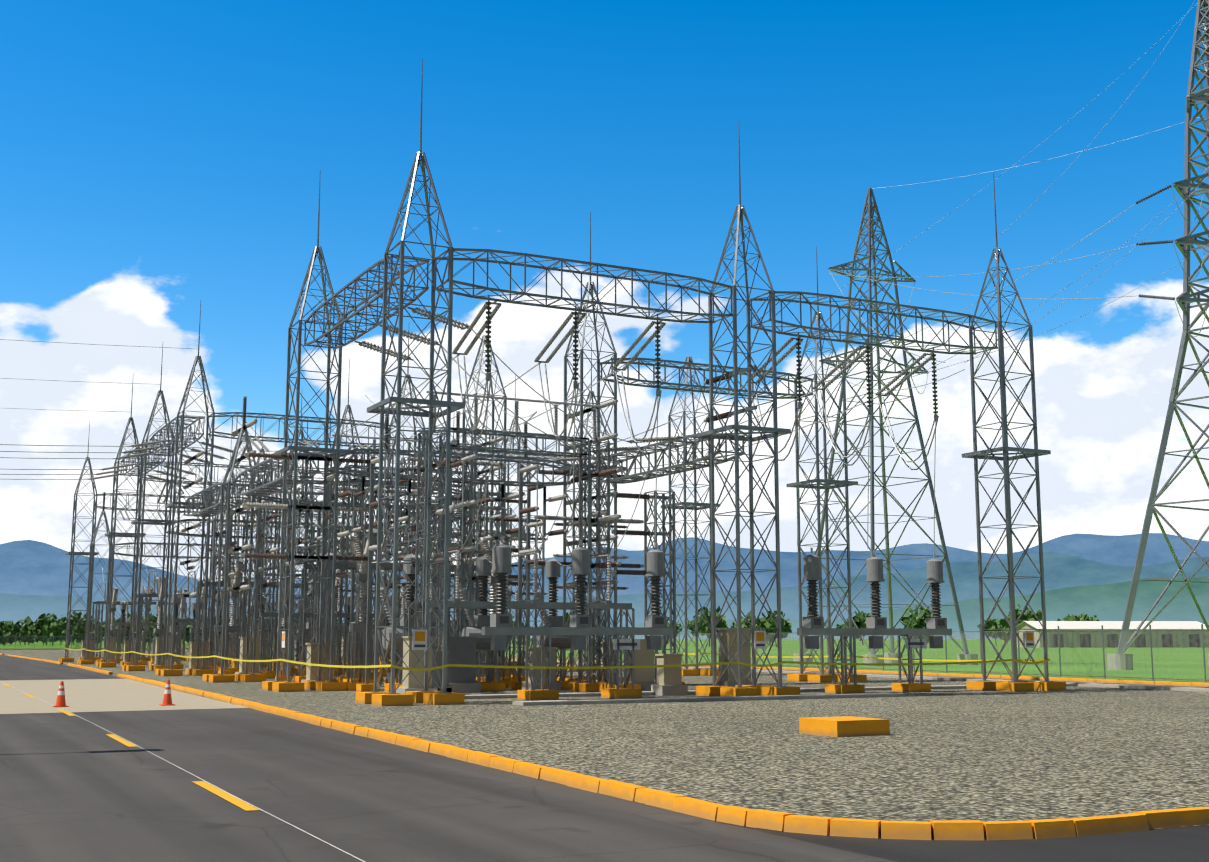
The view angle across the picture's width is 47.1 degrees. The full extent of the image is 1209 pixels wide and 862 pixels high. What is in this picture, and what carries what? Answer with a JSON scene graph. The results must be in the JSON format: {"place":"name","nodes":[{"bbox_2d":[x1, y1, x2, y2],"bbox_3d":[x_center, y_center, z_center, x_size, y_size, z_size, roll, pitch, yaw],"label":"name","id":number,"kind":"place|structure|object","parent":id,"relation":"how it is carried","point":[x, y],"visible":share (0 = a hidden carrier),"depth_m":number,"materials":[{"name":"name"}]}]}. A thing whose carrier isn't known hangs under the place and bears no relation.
{"place":"outdoors","nodes":[
{"label":"outdoors","id":0,"kind":"place"},
{"bbox_2d":[0,655,895,861],"bbox_3d":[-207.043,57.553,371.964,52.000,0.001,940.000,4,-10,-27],"label":"road","id":1,"kind":"structure","parent":0,"point":[75,789],"depth_m":16.27,"materials":[{"name":"grey asphalt"}]},
{"bbox_2d":[0,679,247,713],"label":"road slab","id":2,"kind":"structure","parent":1,"relation":"on","point":[92,695],"depth_m":45.86,"materials":[{"name":"concrete"}]},
{"bbox_2d":[53,680,174,706],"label":"traffic cones","id":3,"kind":"object","parent":2,"relation":"on","point":[61,702],"visible":0.9,"depth_m":39.67,"materials":[{"name":"orange plastic"}]},
{"bbox_2d":[2,684,258,810],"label":"dashes","id":4,"kind":"object","parent":1,"relation":"on","point":[228,797],"visible":1,"depth_m":17.92,"materials":[{"name":"yellow paint"}]},
{"bbox_2d":[0,681,364,861],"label":"guide line","id":5,"kind":"object","parent":1,"relation":"on","point":[225,791],"visible":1,"depth_m":16.70,"materials":[{"name":"white paint"}]},
{"bbox_2d":[0,649,1208,839],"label":"yard gravel","id":6,"kind":"structure","parent":0,"point":[995,755],"depth_m":25.81,"materials":[{"name":"grey gravel"}]},
{"bbox_2d":[0,632,1208,839],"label":"yellow kerb footings","id":7,"kind":"object","parent":6,"relation":"on","point":[846,726],"visible":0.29,"depth_m":27.78,"materials":[{"name":"paint"}]},
{"bbox_2d":[58,630,1034,694],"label":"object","id":8,"kind":"object","parent":7,"relation":"on","point":[615,642],"visible":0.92,"depth_m":45.62,"materials":[{"name":"white paint"}]},
{"bbox_2d":[63,59,1053,694],"bbox_3d":[-16.797,4.752,88.472,28.171,20.057,94.045,4,-10,-27],"label":"substation steel","id":9,"kind":"object","parent":7,"relation":"on","point":[361,645],"visible":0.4,"depth_m":53.89,"materials":[{"name":"grey metal"}]},
{"bbox_2d":[187,373,731,594],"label":"brown insulators","id":10,"kind":"object","parent":9,"relation":"on","point":[605,472],"visible":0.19,"depth_m":53.88,"materials":[{"name":"ceramic"}]},
{"bbox_2d":[91,302,932,524],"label":"strain insulators","id":11,"kind":"object","parent":9,"relation":"on","point":[565,338],"visible":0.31,"depth_m":52.55,"materials":[{"name":"grey ceramic"}]},
{"bbox_2d":[64,647,1049,670],"bbox_3d":[-14.194,13.440,84.147,25.913,0.195,85.806,4,-10,-27],"label":"caution tape","id":12,"kind":"object","parent":9,"relation":"attached to","point":[947,662],"visible":0.94,"depth_m":47.62,"materials":[{"name":"yellow plastic"}]},
{"bbox_2d":[0,533,1208,611],"bbox_3d":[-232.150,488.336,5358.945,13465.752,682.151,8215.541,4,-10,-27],"label":"mountains","id":13,"kind":"structure","parent":0,"point":[29,567],"depth_m":8556.54,"materials":[{"name":"blue"}]},
{"bbox_2d":[0,552,1208,626],"bbox_3d":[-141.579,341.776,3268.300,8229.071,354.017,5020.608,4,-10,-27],"label":"mountains","id":14,"kind":"structure","parent":0,"point":[1061,570],"depth_m":5288.48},
{"bbox_2d":[0,639,1208,838],"bbox_3d":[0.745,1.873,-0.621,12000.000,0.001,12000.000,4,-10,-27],"label":"ground","id":15,"kind":"structure","parent":0,"point":[1145,666],"depth_m":141.93,"materials":[{"name":"green plant"}]},
{"bbox_2d":[0,630,1208,681],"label":"fence","id":16,"kind":"object","parent":15,"relation":"on","point":[1068,658],"depth_m":70.69,"materials":[{"name":"grey metal"}]},
{"bbox_2d":[15,0,1208,682],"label":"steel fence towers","id":17,"kind":"structure","parent":15,"relation":"on","point":[1187,296],"depth_m":91.07,"materials":[{"name":"grey metal"}]},
{"bbox_2d":[0,1,1208,605],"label":"conductors","id":18,"kind":"object","parent":17,"relation":"on","point":[484,423],"visible":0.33,"depth_m":54.38,"materials":[{"name":"grey"}]},
{"bbox_2d":[79,652,1208,705],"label":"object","id":19,"kind":"object","parent":15,"relation":"on","point":[654,688],"visible":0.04,"depth_m":49.70,"materials":[{"name":"concrete"}]},
{"bbox_2d":[81,629,750,687],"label":"electrical cabinets","id":20,"kind":"object","parent":19,"relation":"on","point":[644,656],"visible":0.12,"depth_m":52.49,"materials":[{"name":"grey metal"}]},
{"bbox_2d":[110,528,946,686],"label":"equipment bodies","id":21,"kind":"object","parent":19,"relation":"on","point":[465,645],"visible":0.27,"depth_m":50.30,"materials":[{"name":"grey paint"}]},
{"bbox_2d":[104,396,640,630],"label":"grey insulators","id":22,"kind":"object","parent":21,"relation":"on","point":[362,568],"visible":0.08,"depth_m":57.91,"materials":[{"name":"grey ceramic"}]},
{"bbox_2d":[102,185,1174,646],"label":"dark insulators","id":23,"kind":"object","parent":21,"relation":"on","point":[580,589],"visible":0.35,"depth_m":50.45,"materials":[{"name":"grey ceramic"}]},
{"bbox_2d":[103,381,934,603],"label":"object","id":24,"kind":"object","parent":23,"relation":"on","point":[463,462],"visible":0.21,"depth_m":56.36,"materials":[{"name":"grey metal"}]},
{"bbox_2d":[720,822,1208,861],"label":"new road","id":25,"kind":"structure","parent":15,"relation":"on","point":[1185,844],"depth_m":13.01,"materials":[{"name":"grey asphalt"}]},
{"bbox_2d":[0,0,1208,581],"label":"sky","id":26,"kind":"structure","parent":0,"point":[160,160],"materials":[{"name":"blue"}]},
{"bbox_2d":[530,577,1208,638],"bbox_3d":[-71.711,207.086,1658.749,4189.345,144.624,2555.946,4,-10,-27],"label":"hills","id":27,"kind":"structure","parent":0,"point":[1106,602],"depth_m":2626.90,"materials":[{"name":"green plant"}]},
{"bbox_2d":[1016,622,1208,647],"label":"shed walls","id":28,"kind":"structure","parent":0,"point":[1078,632],"depth_m":294.52,"materials":[{"name":"paint"}]},
{"bbox_2d":[1023,632,1199,646],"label":"shed doors","id":29,"kind":"structure","parent":28,"relation":"in","point":[1169,641],"depth_m":294.37,"materials":[{"name":"grey metal"}]},
{"bbox_2d":[1017,621,1206,628],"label":"shed roof","id":30,"kind":"structure","parent":28,"relation":"on","point":[1133,624],"depth_m":298.30,"materials":[{"name":"white metal"}]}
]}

